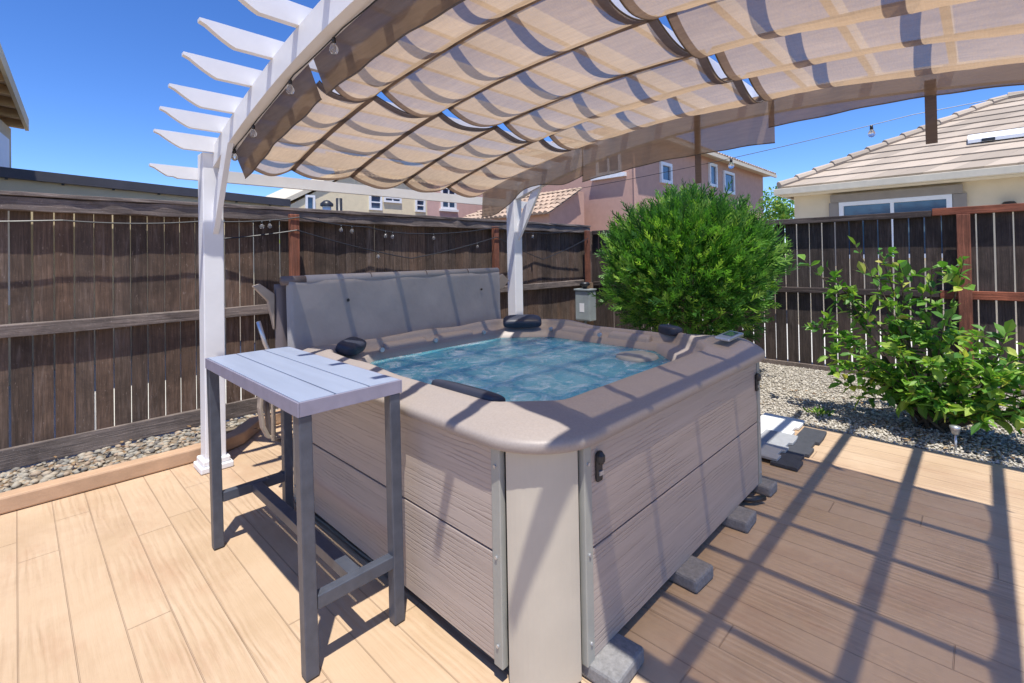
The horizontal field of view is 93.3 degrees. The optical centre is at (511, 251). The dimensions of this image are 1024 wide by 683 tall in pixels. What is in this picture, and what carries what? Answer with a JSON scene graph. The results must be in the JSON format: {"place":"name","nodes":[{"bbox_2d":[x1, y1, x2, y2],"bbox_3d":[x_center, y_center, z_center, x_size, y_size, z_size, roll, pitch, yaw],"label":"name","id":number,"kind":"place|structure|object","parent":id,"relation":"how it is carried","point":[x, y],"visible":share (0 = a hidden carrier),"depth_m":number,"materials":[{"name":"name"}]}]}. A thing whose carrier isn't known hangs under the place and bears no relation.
{"place":"outdoors","nodes":[
{"label":"outdoors","id":0,"kind":"place"},
{"bbox_2d":[0,418,244,485],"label":"planting strip","id":1,"kind":"object","parent":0,"point":[173,440],"depth_m":3.68,"materials":[{"name":"gravel"}]},
{"bbox_2d":[0,190,592,471],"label":"wooden fence","id":2,"kind":"object","parent":1,"relation":"on","point":[551,284],"visible":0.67,"depth_m":4.09,"materials":[{"name":"brown wood"}]},
{"bbox_2d":[0,217,580,239],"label":"string light","id":3,"kind":"object","parent":2,"relation":"attached to","point":[340,229],"visible":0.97,"depth_m":4.63,"materials":[{"name":"black plastic"}]},
{"bbox_2d":[224,230,587,259],"bbox_3d":[-0.710,-0.049,6.341,0.132,0.362,5.703,-2,-1,44],"label":"string light","id":4,"kind":"object","parent":2,"relation":"hanging from","point":[378,252],"visible":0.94,"depth_m":5.50,"materials":[{"name":"black plastic"}]},
{"bbox_2d":[574,282,596,324],"bbox_3d":[1.191,1.031,7.764,0.300,1.095,0.240,-2,-1,44],"label":"electrical box","id":5,"kind":"object","parent":2,"relation":"attached to","point":[585,306],"visible":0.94,"depth_m":7.68,"materials":[{"name":"grey metal"}]},
{"bbox_2d":[575,292,588,319],"bbox_3d":[1.120,0.859,7.695,0.260,0.440,0.012,-2,-1,44],"label":"door","id":6,"kind":"structure","parent":5,"relation":"in","point":[580,297],"depth_m":7.68,"materials":[{"name":"grey metal"}]},
{"bbox_2d":[0,344,257,473],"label":"path","id":7,"kind":"structure","parent":0,"point":[27,466],"depth_m":5.20,"materials":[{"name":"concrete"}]},
{"bbox_2d":[0,167,290,226],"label":"roof","id":8,"kind":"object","parent":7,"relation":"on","point":[16,179],"visible":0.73,"depth_m":5.41,"materials":[{"name":"beige paint"}]},
{"bbox_2d":[239,177,426,285],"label":"house","id":9,"kind":"structure","parent":0,"point":[309,199],"depth_m":21.82,"materials":[{"name":"yellow paint"}]},
{"bbox_2d":[305,195,314,208],"bbox_3d":[-8.378,-1.928,20.068,0.078,0.850,0.400,-2,-1,44],"label":"window","id":10,"kind":"structure","parent":9,"relation":"in","point":[309,199],"depth_m":20.07,"materials":[{"name":"white glass"}]},
{"bbox_2d":[320,200,332,209],"bbox_3d":[-7.082,-0.090,18.540,0.468,3.800,0.480,-2,-1,44],"label":"roof flue","id":11,"kind":"object","parent":9,"relation":"on","point":[326,204],"visible":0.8,"depth_m":18.41,"materials":[{"name":"grey metal"}]},
{"bbox_2d":[336,198,341,210],"bbox_3d":[-6.734,-0.143,18.899,0.240,3.900,0.228,-2,-1,44],"label":"vent pipe","id":12,"kind":"object","parent":9,"relation":"on","point":[338,204],"visible":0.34,"depth_m":18.82,"materials":[{"name":"metal"}]},
{"bbox_2d":[369,196,381,210],"bbox_3d":[-6.275,-2.282,22.240,0.078,0.730,0.650,-2,-1,44],"label":"window","id":13,"kind":"structure","parent":9,"relation":"in","point":[375,202],"depth_m":22.25,"materials":[{"name":"white glass"}]},
{"bbox_2d":[383,197,401,202],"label":"window","id":14,"kind":"structure","parent":9,"relation":"in","point":[385,199],"depth_m":22.84,"materials":[{"name":"white glass"}]},
{"bbox_2d":[415,200,425,211],"bbox_3d":[-4.556,-2.304,24.006,0.078,0.650,0.580,-2,-1,44],"label":"window","id":15,"kind":"structure","parent":9,"relation":"in","point":[420,205],"depth_m":24.01,"materials":[{"name":"white glass"}]},
{"bbox_2d":[427,188,482,216],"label":"house","id":16,"kind":"structure","parent":0,"point":[441,209],"depth_m":25.34,"materials":[{"name":"paint"}]},
{"bbox_2d":[440,188,456,209],"bbox_3d":[-3.317,-2.812,25.323,0.078,1.150,1.000,-2,-1,44],"label":"window","id":17,"kind":"structure","parent":16,"relation":"in","point":[444,205],"depth_m":25.28,"materials":[{"name":"white glass"}]},
{"bbox_2d":[0,420,1023,682],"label":"patio","id":18,"kind":"structure","parent":0,"point":[848,558],"depth_m":2.15,"materials":[{"name":"wood"}]},
{"bbox_2d":[0,408,279,492],"bbox_3d":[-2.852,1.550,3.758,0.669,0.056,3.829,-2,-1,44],"label":"river rocks","id":19,"kind":"object","parent":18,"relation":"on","point":[47,474],"visible":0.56,"depth_m":3.63,"materials":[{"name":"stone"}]},
{"bbox_2d":[0,409,292,513],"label":"kerb","id":20,"kind":"structure","parent":18,"relation":"on","point":[62,487],"depth_m":3.28,"materials":[{"name":"brown wood"}]},
{"bbox_2d":[205,346,404,682],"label":"bar table","id":21,"kind":"object","parent":18,"relation":"on","point":[302,387],"visible":1,"depth_m":1.98,"materials":[{"name":"grey wood"}]},
{"bbox_2d":[149,0,758,474],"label":"pergola","id":22,"kind":"object","parent":18,"relation":"on","point":[319,24],"visible":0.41,"depth_m":3.38,"materials":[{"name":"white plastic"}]},
{"bbox_2d":[218,0,376,171],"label":"string light","id":23,"kind":"object","parent":22,"relation":"hanging from","point":[333,50],"visible":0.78,"depth_m":2.63,"materials":[{"name":"clear glass"}]},
{"bbox_2d":[236,64,582,216],"bbox_3d":[-0.667,-0.686,3.844,1.312,0.624,2.414,-2,-1,44],"label":"shade canopy","id":24,"kind":"object","parent":22,"relation":"attached to","point":[309,128],"visible":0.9,"depth_m":3.59,"materials":[{"name":"fabric"}]},
{"bbox_2d":[314,0,774,183],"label":"shade canopy","id":25,"kind":"object","parent":22,"relation":"attached to","point":[609,87],"visible":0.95,"depth_m":2.61,"materials":[{"name":"fabric"}]},
{"bbox_2d":[525,93,1023,197],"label":"string light","id":26,"kind":"object","parent":22,"relation":"hanging from","point":[871,132],"visible":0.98,"depth_m":4.32,"materials":[{"name":"black plastic"}]},
{"bbox_2d":[619,0,1023,127],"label":"shade canopy","id":27,"kind":"object","parent":22,"relation":"attached to","point":[793,61],"visible":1,"depth_m":2.20,"materials":[{"name":"fabric"}]},
{"bbox_2d":[925,96,937,143],"bbox_3d":[2.296,-0.768,2.649,0.050,0.350,0.006,-2,-1,44],"label":"canopy strap","id":28,"kind":"object","parent":27,"relation":"hanging from","point":[931,132],"visible":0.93,"depth_m":2.65,"materials":[{"name":"fabric"}]},
{"bbox_2d":[293,314,764,682],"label":"hot tub","id":29,"kind":"object","parent":18,"relation":"on","point":[555,541],"visible":0.83,"depth_m":1.96,"materials":[{"name":"plastic"}]},
{"bbox_2d":[252,268,508,442],"bbox_3d":[-0.843,0.714,4.002,0.324,1.120,2.461,-2,-1,44],"label":"hot tub cover","id":30,"kind":"object","parent":29,"relation":"on","point":[307,311],"visible":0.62,"depth_m":3.72,"materials":[{"name":"grey leather"}]},
{"bbox_2d":[370,337,669,401],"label":"water","id":31,"kind":"structure","parent":29,"relation":"in","point":[508,369],"depth_m":3.01,"materials":[{"name":"blue liquid"}]},
{"bbox_2d":[581,633,643,682],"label":"paver block","id":32,"kind":"object","parent":18,"relation":"on","point":[619,658],"depth_m":1.71,"materials":[{"name":"grey concrete"}]},
{"bbox_2d":[669,555,712,592],"bbox_3d":[0.815,1.477,2.238,0.170,0.060,0.170,0,-1,-42],"label":"paver block","id":33,"kind":"object","parent":18,"relation":"on","point":[693,574],"depth_m":2.19,"materials":[{"name":"grey concrete"}]},
{"bbox_2d":[721,505,756,532],"bbox_3d":[1.247,1.474,2.689,0.170,0.060,0.170,-2,-1,42],"label":"paver block","id":34,"kind":"object","parent":18,"relation":"on","point":[741,518],"depth_m":2.63,"materials":[{"name":"grey concrete"}]},
{"bbox_2d":[742,494,765,502],"bbox_3d":[1.414,1.472,2.879,0.203,0.037,0.059,-1,-1,-2],"label":"drain hose","id":35,"kind":"object","parent":18,"relation":"on","point":[756,498],"visible":0.67,"depth_m":2.86,"materials":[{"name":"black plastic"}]},
{"bbox_2d":[753,477,776,496],"bbox_3d":[1.575,1.472,3.040,0.130,0.060,0.140,0,-1,-44],"label":"paver block","id":36,"kind":"object","parent":18,"relation":"on","point":[767,487],"depth_m":2.99,"materials":[{"name":"grey concrete"}]},
{"bbox_2d":[761,429,797,460],"bbox_3d":[1.976,1.464,3.682,0.240,0.018,0.580,-2,-1,44],"label":"floor tile","id":37,"kind":"object","parent":18,"relation":"on","point":[774,444],"visible":0.9,"depth_m":3.67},
{"bbox_2d":[761,413,804,434],"bbox_3d":[2.201,1.486,4.077,0.330,0.022,0.700,-2,-1,44],"label":"floor tile","id":38,"kind":"object","parent":18,"relation":"on","point":[782,424],"visible":0.49,"depth_m":4.15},
{"bbox_2d":[770,427,826,470],"bbox_3d":[2.199,1.482,3.674,0.170,0.022,0.920,-2,-1,44],"label":"floor tile","id":39,"kind":"object","parent":18,"relation":"on","point":[797,452],"visible":0.99,"depth_m":3.60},
{"bbox_2d":[0,0,1023,242],"label":"sky","id":40,"kind":"structure","parent":0,"point":[92,78],"materials":[{"name":"blue"}]},
{"bbox_2d":[240,255,786,345],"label":"ground","id":41,"kind":"structure","parent":0,"point":[643,324],"depth_m":12.12,"materials":[{"name":"soil"}]},
{"bbox_2d":[0,44,225,385],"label":"house","id":42,"kind":"structure","parent":41,"relation":"on","point":[13,114],"depth_m":6.14,"materials":[{"name":"beige paint"}]},
{"bbox_2d":[0,132,9,304],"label":"window","id":43,"kind":"structure","parent":42,"relation":"in","point":[4,141],"depth_m":6.05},
{"bbox_2d":[756,185,794,228],"bbox_3d":[12.362,-0.798,22.201,2.091,4.737,2.136,-2,-1,44],"label":"tree","id":44,"kind":"object","parent":41,"relation":"on","point":[783,209],"visible":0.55,"depth_m":21.89,"materials":[{"name":"green plant"}]},
{"bbox_2d":[462,187,583,224],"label":"house","id":45,"kind":"structure","parent":0,"point":[564,207],"depth_m":17.64,"materials":[{"name":"ceramic"}]},
{"bbox_2d":[540,141,776,231],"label":"house","id":46,"kind":"structure","parent":0,"point":[601,201],"depth_m":19.36,"materials":[{"name":"pink paint"}]},
{"bbox_2d":[659,161,672,184],"bbox_3d":[6.167,-3.147,19.338,0.088,0.830,0.950,-2,-1,44],"label":"window","id":47,"kind":"structure","parent":46,"relation":"in","point":[667,177],"depth_m":19.34,"materials":[{"name":"white glass"}]},
{"bbox_2d":[708,162,717,187],"bbox_3d":[9.454,-3.604,22.728,0.088,1.100,0.900,-2,-1,44],"label":"window","id":48,"kind":"structure","parent":46,"relation":"in","point":[712,168],"depth_m":22.75,"materials":[{"name":"white glass"}]},
{"bbox_2d":[723,170,734,194],"bbox_3d":[10.852,-3.444,24.160,0.088,1.100,1.400,-2,-1,44],"label":"window","id":49,"kind":"structure","parent":46,"relation":"in","point":[727,176],"depth_m":24.16,"materials":[{"name":"white glass"}]},
{"bbox_2d":[759,362,1023,468],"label":"gravel bed","id":50,"kind":"object","parent":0,"point":[914,435],"depth_m":4.42,"materials":[{"name":"grey gravel"}]},
{"bbox_2d":[589,177,800,342],"bbox_3d":[2.171,0.287,5.913,2.333,2.536,2.398,-2,-1,44],"label":"round shrub","id":51,"kind":"object","parent":50,"relation":"on","point":[673,239],"visible":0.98,"depth_m":5.36,"materials":[{"name":"green plant"}]},
{"bbox_2d":[592,203,1023,396],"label":"wooden fence","id":52,"kind":"object","parent":50,"relation":"on","point":[958,233],"visible":0.5,"depth_m":5.74,"materials":[{"name":"brown wood"}]},
{"bbox_2d":[802,406,834,415],"bbox_3d":[2.881,1.480,4.513,0.244,0.070,0.251,-1,-1,-20],"label":"weed","id":53,"kind":"object","parent":50,"relation":"on","point":[822,411],"visible":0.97,"depth_m":4.51,"materials":[{"name":"green plant"}]},
{"bbox_2d":[797,236,1023,436],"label":"leafy shrub","id":54,"kind":"object","parent":50,"relation":"on","point":[925,401],"visible":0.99,"depth_m":3.99,"materials":[{"name":"green plant"}]},
{"bbox_2d":[949,425,960,452],"bbox_3d":[3.292,1.400,3.587,0.067,0.220,0.068,-2,-1,44],"label":"path light","id":55,"kind":"object","parent":50,"relation":"on","point":[955,430],"visible":0.97,"depth_m":3.58,"materials":[{"name":"metal"}]},
{"bbox_2d":[774,91,1023,340],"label":"house","id":56,"kind":"structure","parent":0,"point":[974,156],"depth_m":8.98,"materials":[{"name":"beige paint"}]},
{"bbox_2d":[839,194,951,258],"bbox_3d":[7.100,-0.437,9.015,1.660,1.110,0.068,-2,-1,44],"label":"window","id":57,"kind":"structure","parent":56,"relation":"in","point":[921,203],"depth_m":8.98,"materials":[{"name":"clear glass"}]}
]}

